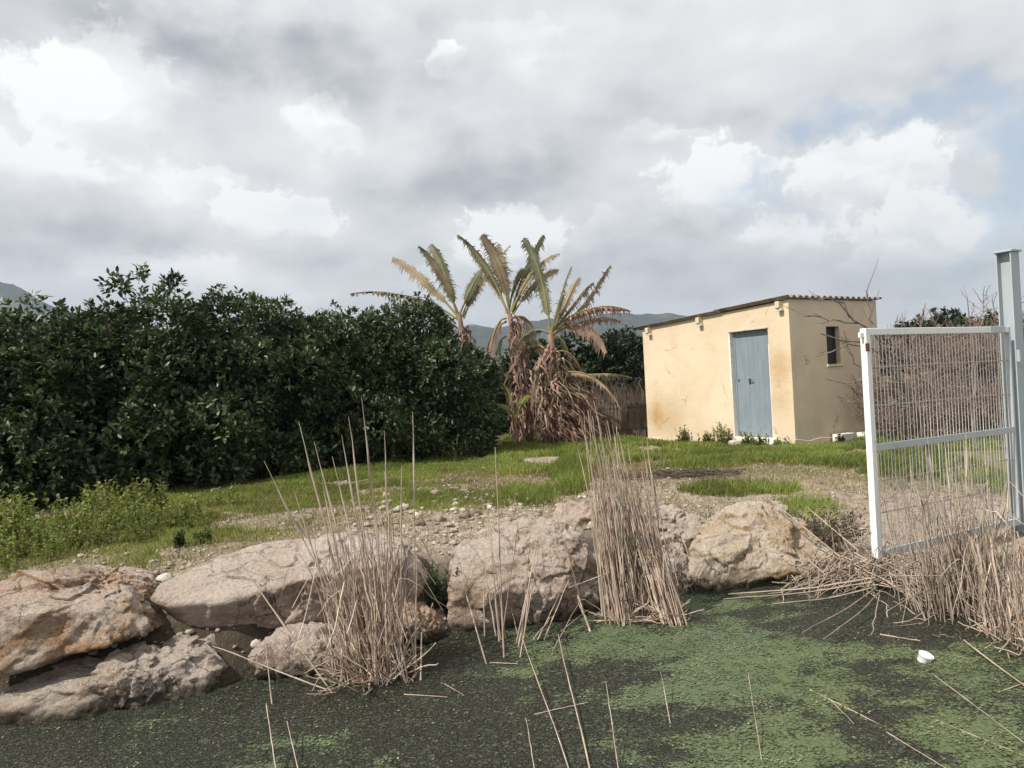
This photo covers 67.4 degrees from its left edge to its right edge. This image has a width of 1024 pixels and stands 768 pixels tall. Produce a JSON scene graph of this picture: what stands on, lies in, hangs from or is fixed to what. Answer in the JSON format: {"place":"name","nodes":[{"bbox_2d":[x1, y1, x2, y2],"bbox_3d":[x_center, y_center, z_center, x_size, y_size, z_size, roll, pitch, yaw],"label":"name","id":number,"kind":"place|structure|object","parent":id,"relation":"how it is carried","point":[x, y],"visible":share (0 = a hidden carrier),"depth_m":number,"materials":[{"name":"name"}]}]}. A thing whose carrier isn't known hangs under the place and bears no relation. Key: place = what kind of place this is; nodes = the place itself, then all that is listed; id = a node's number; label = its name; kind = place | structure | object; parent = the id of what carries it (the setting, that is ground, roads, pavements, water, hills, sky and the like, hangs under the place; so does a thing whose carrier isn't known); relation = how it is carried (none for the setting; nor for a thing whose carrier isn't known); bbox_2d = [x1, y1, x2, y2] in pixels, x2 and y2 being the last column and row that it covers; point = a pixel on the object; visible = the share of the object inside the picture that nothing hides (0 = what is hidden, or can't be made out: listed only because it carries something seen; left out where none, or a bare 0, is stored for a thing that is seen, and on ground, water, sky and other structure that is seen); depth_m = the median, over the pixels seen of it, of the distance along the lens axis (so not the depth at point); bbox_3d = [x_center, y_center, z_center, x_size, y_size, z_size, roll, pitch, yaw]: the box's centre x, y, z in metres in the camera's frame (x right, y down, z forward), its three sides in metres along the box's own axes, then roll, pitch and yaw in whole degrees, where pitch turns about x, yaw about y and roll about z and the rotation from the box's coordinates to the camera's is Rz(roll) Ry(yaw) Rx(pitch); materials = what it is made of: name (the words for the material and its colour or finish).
{"place":"outdoors","nodes":[
{"label":"outdoors","id":0,"kind":"place"},
{"bbox_2d":[0,282,685,380],"bbox_3d":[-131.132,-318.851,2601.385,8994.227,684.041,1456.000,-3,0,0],"label":"hills","id":1,"kind":"structure","parent":0,"point":[480,335],"depth_m":2457.87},
{"bbox_2d":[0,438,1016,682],"bbox_3d":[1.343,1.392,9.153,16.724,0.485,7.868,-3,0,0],"label":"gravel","id":2,"kind":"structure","parent":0,"point":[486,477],"depth_m":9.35,"materials":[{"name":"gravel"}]},
{"bbox_2d":[0,554,1023,767],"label":"pond water","id":3,"kind":"structure","parent":0,"point":[500,727],"depth_m":4.43,"materials":[{"name":"liquid"}]},
{"bbox_2d":[0,634,229,725],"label":"boulder","id":4,"kind":"object","parent":3,"relation":"on","point":[173,668],"visible":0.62,"depth_m":4.81,"materials":[{"name":"grey stone"}]},
{"bbox_2d":[0,565,164,677],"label":"boulder","id":5,"kind":"object","parent":4,"relation":"on","point":[50,616],"visible":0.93,"depth_m":4.95,"materials":[{"name":"stone"}]},
{"bbox_2d":[265,640,272,703],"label":"reed stalk","id":6,"kind":"object","parent":3,"relation":"on","point":[268,675],"visible":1,"depth_m":4.77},
{"bbox_2d":[213,646,325,689],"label":"reed stalk","id":7,"kind":"object","parent":3,"relation":"on","point":[274,669],"visible":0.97,"depth_m":4.95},
{"bbox_2d":[266,704,275,767],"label":"reed stalk","id":8,"kind":"object","parent":3,"relation":"on","point":[271,738],"visible":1,"depth_m":3.94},
{"bbox_2d":[231,551,331,691],"bbox_3d":[-1.478,1.514,4.908,0.698,0.881,0.015,-3,0,17],"label":"reed stalk","id":9,"kind":"object","parent":3,"relation":"on","point":[300,648],"visible":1,"depth_m":4.89,"materials":[{"name":"plant"}]},
{"bbox_2d":[150,529,428,628],"bbox_3d":[-1.696,1.611,6.016,1.976,0.771,1.240,-3,0,-19],"label":"boulder","id":10,"kind":"object","parent":3,"relation":"on","point":[221,591],"visible":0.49,"depth_m":5.51,"materials":[{"name":"beige stone"}]},
{"bbox_2d":[287,721,297,767],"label":"reed stalk","id":11,"kind":"object","parent":3,"relation":"on","point":[292,745],"visible":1,"depth_m":3.97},
{"bbox_2d":[247,621,342,679],"bbox_3d":[-1.363,2.036,5.420,0.781,0.706,0.764,-3,0,0],"label":"boulder","id":12,"kind":"object","parent":3,"relation":"on","point":[281,644],"visible":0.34,"depth_m":5.18,"materials":[{"name":"beige stone"}]},
{"bbox_2d":[264,398,444,696],"bbox_3d":[-0.940,1.051,5.071,1.160,1.925,1.054,-3,0,-39],"label":"reed clump","id":13,"kind":"object","parent":3,"relation":"on","point":[367,652],"visible":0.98,"depth_m":5.00,"materials":[{"name":"plant"}]},
{"bbox_2d":[378,592,452,645],"bbox_3d":[-0.711,1.980,5.923,0.624,0.741,0.773,-3,0,0],"label":"boulder","id":14,"kind":"object","parent":3,"relation":"on","point":[434,625],"visible":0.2,"depth_m":5.74,"materials":[{"name":"stone"}]},
{"bbox_2d":[414,552,416,673],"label":"reed stalk","id":15,"kind":"object","parent":3,"relation":"on","point":[415,615],"visible":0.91,"depth_m":5.03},
{"bbox_2d":[420,632,421,679],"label":"reed stalk","id":16,"kind":"object","parent":3,"relation":"on","point":[421,659],"visible":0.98,"depth_m":4.96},
{"bbox_2d":[445,524,486,663],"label":"reed stalk","id":17,"kind":"object","parent":3,"relation":"on","point":[468,602],"visible":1,"depth_m":5.30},
{"bbox_2d":[483,447,517,657],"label":"reed tuft","id":18,"kind":"object","parent":3,"relation":"on","point":[498,629],"visible":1,"depth_m":5.67,"materials":[{"name":"plant"}]},
{"bbox_2d":[1,555,1023,767],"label":"duckweed","id":19,"kind":"object","parent":3,"relation":"on","point":[988,750],"visible":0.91,"depth_m":4.42,"materials":[{"name":"green plant"}]},
{"bbox_2d":[446,516,603,632],"bbox_3d":[0.127,1.704,6.579,1.302,1.128,1.565,-3,0,0],"label":"boulder","id":20,"kind":"object","parent":3,"relation":"on","point":[553,573],"visible":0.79,"depth_m":6.04,"materials":[{"name":"beige stone"}]},
{"bbox_2d":[512,516,544,657],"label":"reed tuft","id":21,"kind":"object","parent":3,"relation":"on","point":[526,601],"visible":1,"depth_m":5.60,"materials":[{"name":"plant"}]},
{"bbox_2d":[521,633,568,767],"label":"reed stalk","id":22,"kind":"object","parent":3,"relation":"on","point":[547,708],"visible":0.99,"depth_m":4.28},
{"bbox_2d":[535,702,586,713],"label":"reed stalk","id":23,"kind":"object","parent":3,"relation":"on","point":[559,708],"visible":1,"depth_m":4.37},
{"bbox_2d":[532,513,590,650],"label":"reed tuft","id":24,"kind":"object","parent":3,"relation":"on","point":[546,622],"visible":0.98,"depth_m":5.83,"materials":[{"name":"plant"}]},
{"bbox_2d":[558,634,589,767],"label":"reed stalk","id":25,"kind":"object","parent":3,"relation":"on","point":[576,711],"visible":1,"depth_m":4.20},
{"bbox_2d":[577,595,590,631],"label":"reed stalk","id":26,"kind":"object","parent":3,"relation":"on","point":[589,629],"visible":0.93,"depth_m":5.81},
{"bbox_2d":[606,684,618,767],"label":"reed stalk","id":27,"kind":"object","parent":3,"relation":"on","point":[612,729],"visible":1,"depth_m":3.90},
{"bbox_2d":[569,400,703,626],"bbox_3d":[0.941,0.998,6.042,0.998,1.764,0.947,-3,0,35],"label":"reed clump","id":28,"kind":"object","parent":3,"relation":"on","point":[633,592],"visible":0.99,"depth_m":6.00,"materials":[{"name":"plant"}]},
{"bbox_2d":[655,545,694,595],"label":"boulder","id":29,"kind":"object","parent":3,"relation":"on","point":[672,553],"visible":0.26,"depth_m":6.71,"materials":[{"name":"grey stone"}]},
{"bbox_2d":[748,673,761,759],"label":"reed stalk","id":30,"kind":"object","parent":3,"relation":"on","point":[755,721],"visible":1,"depth_m":3.94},
{"bbox_2d":[687,500,845,591],"bbox_3d":[2.296,1.651,7.370,1.523,1.020,1.526,-3,0,0],"label":"boulder","id":31,"kind":"object","parent":3,"relation":"on","point":[753,543],"visible":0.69,"depth_m":6.85,"materials":[{"name":"beige stone"}]},
{"bbox_2d":[809,689,874,721],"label":"reed stalk","id":32,"kind":"object","parent":3,"relation":"on","point":[840,704],"visible":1,"depth_m":4.25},
{"bbox_2d":[724,523,998,640],"bbox_3d":[2.763,1.509,6.452,2.752,0.558,1.720,-3,0,-36],"label":"reed heap","id":33,"kind":"object","parent":3,"relation":"on","point":[866,564],"visible":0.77,"depth_m":6.50,"materials":[{"name":"plant"}]},
{"bbox_2d":[768,498,843,559],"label":"reed stalk","id":34,"kind":"object","parent":33,"relation":"on","point":[811,533],"visible":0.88,"depth_m":6.95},
{"bbox_2d":[806,506,859,551],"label":"reed stalk","id":35,"kind":"object","parent":33,"relation":"on","point":[834,530],"visible":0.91,"depth_m":7.08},
{"bbox_2d":[887,732,945,767],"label":"reed stalk","id":36,"kind":"object","parent":3,"relation":"on","point":[914,749],"visible":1,"depth_m":3.71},
{"bbox_2d":[917,650,933,662],"bbox_3d":[2.590,1.719,4.815,0.090,0.062,0.090,6,16,-23],"label":"plastic pot","id":37,"kind":"object","parent":3,"relation":"on","point":[925,656],"visible":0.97,"depth_m":4.79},
{"bbox_2d":[849,416,1023,638],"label":"reed clump","id":38,"kind":"object","parent":3,"relation":"on","point":[931,588],"visible":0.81,"depth_m":5.72,"materials":[{"name":"plant"}]},
{"bbox_2d":[931,673,1023,742],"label":"reed stalk","id":39,"kind":"object","parent":3,"relation":"on","point":[974,705],"visible":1,"depth_m":4.17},
{"bbox_2d":[932,518,1023,658],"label":"reed clump","id":40,"kind":"object","parent":3,"relation":"on","point":[1007,631],"visible":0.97,"depth_m":5.13,"materials":[{"name":"plant"}]},
{"bbox_2d":[937,720,1023,755],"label":"reed stalk","id":41,"kind":"object","parent":3,"relation":"on","point":[979,737],"visible":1,"depth_m":3.79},
{"bbox_2d":[964,640,1023,685],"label":"reed stalk","id":42,"kind":"object","parent":3,"relation":"on","point":[974,648],"visible":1,"depth_m":4.64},
{"bbox_2d":[0,376,1023,694],"bbox_3d":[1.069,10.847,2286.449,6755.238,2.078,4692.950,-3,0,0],"label":"ground","id":43,"kind":"structure","parent":0,"point":[242,636],"depth_m":7.88,"materials":[{"name":"soil"}]},
{"bbox_2d":[0,366,51,503],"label":"citrus tree","id":44,"kind":"object","parent":43,"relation":"on","point":[10,464],"visible":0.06,"depth_m":10.47,"materials":[{"name":"green plant"}]},
{"bbox_2d":[0,290,197,509],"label":"citrus tree","id":45,"kind":"object","parent":43,"relation":"on","point":[23,347],"visible":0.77,"depth_m":10.74,"materials":[{"name":"green plant"}]},
{"bbox_2d":[0,477,240,578],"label":"weed bed","id":46,"kind":"object","parent":43,"relation":"on","point":[104,507],"visible":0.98,"depth_m":7.93,"materials":[{"name":"green plant"}]},
{"bbox_2d":[14,261,281,500],"bbox_3d":[-5.996,-0.052,12.613,4.223,3.860,4.220,-3,0,21],"label":"citrus tree","id":47,"kind":"object","parent":43,"relation":"on","point":[132,321],"visible":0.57,"depth_m":11.90,"materials":[{"name":"green plant"}]},
{"bbox_2d":[171,529,187,547],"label":"weed","id":48,"kind":"object","parent":43,"relation":"on","point":[179,539],"visible":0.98,"depth_m":6.91,"materials":[{"name":"green plant"}]},
{"bbox_2d":[192,527,213,543],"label":"weed","id":49,"kind":"object","parent":43,"relation":"on","point":[206,534],"visible":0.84,"depth_m":7.11,"materials":[{"name":"green plant"}]},
{"bbox_2d":[139,282,365,483],"bbox_3d":[-4.892,-0.003,14.057,3.804,3.723,4.131,-3,0,41],"label":"citrus tree","id":50,"kind":"object","parent":43,"relation":"on","point":[250,335],"visible":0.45,"depth_m":13.13,"materials":[{"name":"green plant"}]},
{"bbox_2d":[260,299,419,471],"bbox_3d":[-3.497,0.031,15.100,3.462,3.462,3.869,-3,0,1],"label":"citrus tree","id":51,"kind":"object","parent":43,"relation":"on","point":[347,348],"visible":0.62,"depth_m":13.99,"materials":[{"name":"green plant"}]},
{"bbox_2d":[325,290,508,463],"bbox_3d":[-2.119,-0.089,15.915,4.007,3.611,3.688,-3,0,-17],"label":"citrus tree","id":52,"kind":"object","parent":43,"relation":"on","point":[455,400],"visible":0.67,"depth_m":15.17,"materials":[{"name":"green plant"}]},
{"bbox_2d":[350,244,510,439],"bbox_3d":[-1.949,-0.986,18.977,4.105,5.157,1.112,-3,0,0],"label":"banana plant","id":53,"kind":"object","parent":43,"relation":"on","point":[437,264],"visible":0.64,"depth_m":19.01,"materials":[{"name":"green plant"}]},
{"bbox_2d":[419,561,458,614],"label":"weed","id":54,"kind":"object","parent":43,"relation":"on","point":[435,589],"visible":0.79,"depth_m":5.97,"materials":[{"name":"green plant"}]},
{"bbox_2d":[442,446,463,460],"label":"weed","id":55,"kind":"object","parent":43,"relation":"on","point":[452,451],"visible":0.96,"depth_m":14.60,"materials":[{"name":"green plant"}]},
{"bbox_2d":[448,363,515,434],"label":"evergreen tree","id":56,"kind":"object","parent":43,"relation":"on","point":[500,398],"visible":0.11,"depth_m":23.08,"materials":[{"name":"green plant"}]},
{"bbox_2d":[2,373,1007,569],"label":"grass","id":57,"kind":"structure","parent":43,"relation":"on","point":[566,465],"depth_m":11.34,"materials":[{"name":"plant"}]},
{"bbox_2d":[457,233,559,442],"bbox_3d":[0.021,-1.104,18.439,2.459,5.178,1.106,-3,0,0],"label":"banana plant","id":58,"kind":"object","parent":43,"relation":"on","point":[520,381],"visible":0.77,"depth_m":18.31,"materials":[{"name":"green plant"}]},
{"bbox_2d":[490,383,529,443],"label":"banana plant","id":59,"kind":"object","parent":43,"relation":"on","point":[519,405],"visible":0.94,"depth_m":17.59,"materials":[{"name":"green plant"}]},
{"bbox_2d":[137,486,891,652],"bbox_3d":[0.374,1.559,8.095,6.762,0.597,5.695,-3,0,0],"label":"rubble","id":60,"kind":"object","parent":43,"relation":"on","point":[163,577],"visible":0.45,"depth_m":8.03,"materials":[{"name":"stone"}]},
{"bbox_2d":[490,338,573,419],"bbox_3d":[0.825,-0.121,29.959,4.058,3.710,4.436,-3,0,20],"label":"evergreen tree","id":61,"kind":"object","parent":43,"relation":"on","point":[506,366],"visible":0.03,"depth_m":29.56,"materials":[{"name":"green plant"}]},
{"bbox_2d":[512,237,631,444],"bbox_3d":[1.357,-1.035,17.820,2.867,4.921,1.639,-3,0,0],"label":"banana plant","id":62,"kind":"object","parent":43,"relation":"on","point":[553,393],"visible":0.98,"depth_m":17.65,"materials":[{"name":"beige plant"}]},
{"bbox_2d":[528,323,640,415],"bbox_3d":[2.504,-0.337,29.000,4.882,3.974,4.640,-3,0,-14],"label":"evergreen tree","id":63,"kind":"object","parent":43,"relation":"on","point":[579,355],"visible":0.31,"depth_m":28.29,"materials":[{"name":"green plant"}]},
{"bbox_2d":[568,379,616,431],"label":"dry reeds","id":64,"kind":"object","parent":43,"relation":"on","point":[598,395],"visible":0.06,"depth_m":19.48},
{"bbox_2d":[552,497,639,534],"bbox_3d":[0.807,1.388,7.632,0.909,0.550,1.100,-3,0,0],"label":"boulder","id":65,"kind":"object","parent":43,"relation":"on","point":[573,513],"visible":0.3,"depth_m":7.40,"materials":[{"name":"beige stone"}]},
{"bbox_2d":[574,323,645,410],"bbox_3d":[4.154,-0.398,29.948,4.697,3.928,4.297,-3,0,20],"label":"evergreen tree","id":66,"kind":"object","parent":43,"relation":"on","point":[624,346],"visible":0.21,"depth_m":28.99,"materials":[{"name":"green plant"}]},
{"bbox_2d":[574,402,647,436],"bbox_3d":[2.612,0.964,18.912,2.380,1.020,0.106,-3,0,0],"label":"cane screen","id":67,"kind":"object","parent":43,"relation":"on","point":[619,424],"visible":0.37,"depth_m":18.89,"materials":[{"name":"wicker"}]},
{"bbox_2d":[588,377,646,435],"bbox_3d":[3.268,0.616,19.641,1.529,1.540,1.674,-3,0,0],"label":"dry reeds","id":68,"kind":"object","parent":43,"relation":"on","point":[633,401],"visible":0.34,"depth_m":19.41,"materials":[{"name":"plant"}]},
{"bbox_2d":[641,504,701,551],"bbox_3d":[1.501,1.395,7.525,0.690,0.428,0.978,-3,0,0],"label":"boulder","id":69,"kind":"object","parent":43,"relation":"on","point":[691,523],"visible":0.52,"depth_m":7.38,"materials":[{"name":"grey stone"}]},
{"bbox_2d":[612,465,745,479],"bbox_3d":[2.351,1.225,10.770,1.913,0.120,0.926,-3,0,0],"label":"twig pile","id":70,"kind":"object","parent":43,"relation":"on","point":[682,472],"visible":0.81,"depth_m":10.68,"materials":[{"name":"plant"}]},
{"bbox_2d":[675,424,688,441],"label":"weed","id":71,"kind":"object","parent":43,"relation":"on","point":[682,433],"visible":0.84,"depth_m":16.32,"materials":[{"name":"green plant"}]},
{"bbox_2d":[698,431,715,443],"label":"weed","id":72,"kind":"object","parent":43,"relation":"on","point":[707,438],"visible":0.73,"depth_m":15.70,"materials":[{"name":"green plant"}]},
{"bbox_2d":[728,440,743,445],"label":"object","id":73,"kind":"object","parent":43,"relation":"on","point":[733,442],"depth_m":14.76,"materials":[{"name":"stone"}]},
{"bbox_2d":[740,431,754,445],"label":"weed","id":74,"kind":"object","parent":43,"relation":"on","point":[747,439],"visible":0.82,"depth_m":14.67,"materials":[{"name":"green plant"}]},
{"bbox_2d":[632,294,882,444],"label":"shed","id":75,"kind":"structure","parent":43,"relation":"on","point":[755,368],"depth_m":14.97,"materials":[{"name":"paint"}]},
{"bbox_2d":[733,329,772,436],"bbox_3d":[4.694,-0.003,14.914,0.101,2.051,0.931,-3,0,-31],"label":"door","id":76,"kind":"structure","parent":75,"relation":"in","point":[751,357],"depth_m":14.95,"materials":[{"name":"blue metal"}]},
{"bbox_2d":[826,327,836,363],"bbox_3d":[6.084,-0.738,14.760,0.380,0.724,0.058,-3,0,-31],"label":"window frame","id":77,"kind":"structure","parent":75,"relation":"in","point":[831,342],"depth_m":14.81,"materials":[{"name":"metal"}]},
{"bbox_2d":[755,432,769,445],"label":"weed","id":78,"kind":"object","parent":43,"relation":"on","point":[760,441],"visible":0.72,"depth_m":14.37,"materials":[{"name":"green plant"}]},
{"bbox_2d":[772,436,787,444],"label":"weed","id":79,"kind":"object","parent":43,"relation":"on","point":[778,441],"visible":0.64,"depth_m":14.15,"materials":[{"name":"green plant"}]},
{"bbox_2d":[787,506,870,555],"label":"shrub","id":80,"kind":"object","parent":43,"relation":"on","point":[825,533],"visible":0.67,"depth_m":7.31,"materials":[{"name":"brown plant"}]},
{"bbox_2d":[832,433,855,441],"bbox_3d":[6.276,1.044,14.498,0.420,0.220,0.200,-3,0,-31],"label":"concrete block","id":81,"kind":"object","parent":43,"relation":"on","point":[848,436],"depth_m":14.43,"materials":[{"name":"paint"}]},
{"bbox_2d":[780,261,930,470],"bbox_3d":[4.482,-0.185,9.666,2.324,2.791,0.408,-3,0,-22],"label":"bare fig tree","id":82,"kind":"object","parent":43,"relation":"on","point":[892,371],"visible":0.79,"depth_m":9.76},
{"bbox_2d":[878,335,914,375],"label":"distant tree","id":83,"kind":"object","parent":43,"relation":"on","point":[888,369],"visible":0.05,"depth_m":39.04,"materials":[{"name":"green plant"}]},
{"bbox_2d":[838,355,988,436],"bbox_3d":[7.659,0.265,14.741,2.763,1.722,2.703,-3,0,-31],"label":"bare bush","id":84,"kind":"object","parent":43,"relation":"on","point":[901,389],"visible":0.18,"depth_m":14.53,"materials":[{"name":"plant"}]},
{"bbox_2d":[848,369,983,440],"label":"bare bush","id":85,"kind":"object","parent":43,"relation":"on","point":[910,419],"visible":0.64,"depth_m":13.34,"materials":[{"name":"plant"}]},
{"bbox_2d":[892,307,961,374],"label":"distant tree","id":86,"kind":"object","parent":43,"relation":"on","point":[941,320],"visible":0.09,"depth_m":39.53,"materials":[{"name":"green plant"}]},
{"bbox_2d":[854,333,1001,436],"bbox_3d":[7.921,0.128,14.828,2.853,2.192,2.673,-3,0,0],"label":"bare bush","id":87,"kind":"object","parent":43,"relation":"on","point":[909,379],"visible":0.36,"depth_m":14.47,"materials":[{"name":"plant"}]},
{"bbox_2d":[879,285,997,383],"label":"bare bush","id":88,"kind":"object","parent":43,"relation":"on","point":[903,336],"visible":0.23,"depth_m":17.25,"materials":[{"name":"plant"}]},
{"bbox_2d":[882,354,1004,438],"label":"bush","id":89,"kind":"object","parent":43,"relation":"on","point":[977,420],"depth_m":13.66,"materials":[{"name":"plant"}]},
{"bbox_2d":[919,306,974,326],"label":"distant tree","id":90,"kind":"object","parent":43,"relation":"on","point":[952,311],"visible":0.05,"depth_m":41.43,"materials":[{"name":"green plant"}]},
{"bbox_2d":[885,312,1023,388],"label":"bare bush","id":91,"kind":"object","parent":43,"relation":"on","point":[929,353],"visible":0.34,"depth_m":15.04,"materials":[{"name":"plant"}]},
{"bbox_2d":[913,360,1003,429],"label":"bare bush","id":92,"kind":"object","parent":43,"relation":"on","point":[966,399],"visible":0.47,"depth_m":13.24,"materials":[{"name":"plant"}]},
{"bbox_2d":[932,313,997,351],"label":"distant tree","id":93,"kind":"object","parent":43,"relation":"on","point":[964,321],"visible":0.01,"depth_m":39.78,"materials":[{"name":"green plant"}]},
{"bbox_2d":[915,309,1023,395],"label":"bare bush","id":94,"kind":"object","parent":43,"relation":"on","point":[969,356],"visible":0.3,"depth_m":14.12,"materials":[{"name":"plant"}]},
{"bbox_2d":[944,314,999,365],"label":"bare bush","id":95,"kind":"object","parent":43,"relation":"on","point":[979,342],"visible":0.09,"depth_m":14.85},
{"bbox_2d":[961,289,984,447],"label":"bare sapling","id":96,"kind":"object","parent":43,"relation":"on","point":[974,365],"visible":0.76,"depth_m":11.99,"materials":[{"name":"plant"}]},
{"bbox_2d":[923,296,1023,359],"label":"bare bush","id":97,"kind":"object","parent":43,"relation":"on","point":[973,322],"visible":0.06,"depth_m":16.69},
{"bbox_2d":[949,350,1003,428],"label":"bare bush","id":98,"kind":"object","parent":43,"relation":"on","point":[985,387],"visible":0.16,"depth_m":13.24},
{"bbox_2d":[972,288,1002,441],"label":"forked bare sapling","id":99,"kind":"object","parent":43,"relation":"on","point":[988,310],"visible":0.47,"depth_m":12.49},
{"bbox_2d":[981,308,998,326],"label":"distant tree","id":100,"kind":"object","parent":43,"relation":"on","point":[989,318],"visible":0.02,"depth_m":40.76,"materials":[{"name":"green plant"}]},
{"bbox_2d":[992,249,1023,532],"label":"gate post","id":101,"kind":"object","parent":43,"relation":"on","point":[1008,288],"visible":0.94,"depth_m":7.84,"materials":[{"name":"metal"}]},
{"bbox_2d":[858,326,1020,558],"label":"gate","id":102,"kind":"structure","parent":101,"relation":"attached to","point":[873,447],"depth_m":7.12,"materials":[{"name":"metal"}]},
{"bbox_2d":[0,0,1023,334],"label":"sky","id":103,"kind":"structure","parent":0,"point":[712,154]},
{"bbox_3d":[3.996,1.277,15.350,0.646,0.141,0.383,-3,0,0],"label":"stone slab","id":104,"kind":"object","parent":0,"visible":0},
{"bbox_2d":[712,421,726,443],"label":"weed","id":105,"kind":"object","parent":104,"relation":"on","point":[721,436],"visible":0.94,"depth_m":15.41,"materials":[{"name":"green plant"}]},
{"bbox_2d":[722,428,732,443],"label":"weed","id":106,"kind":"object","parent":104,"relation":"on","point":[727,438],"visible":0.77,"depth_m":15.18,"materials":[{"name":"green plant"}]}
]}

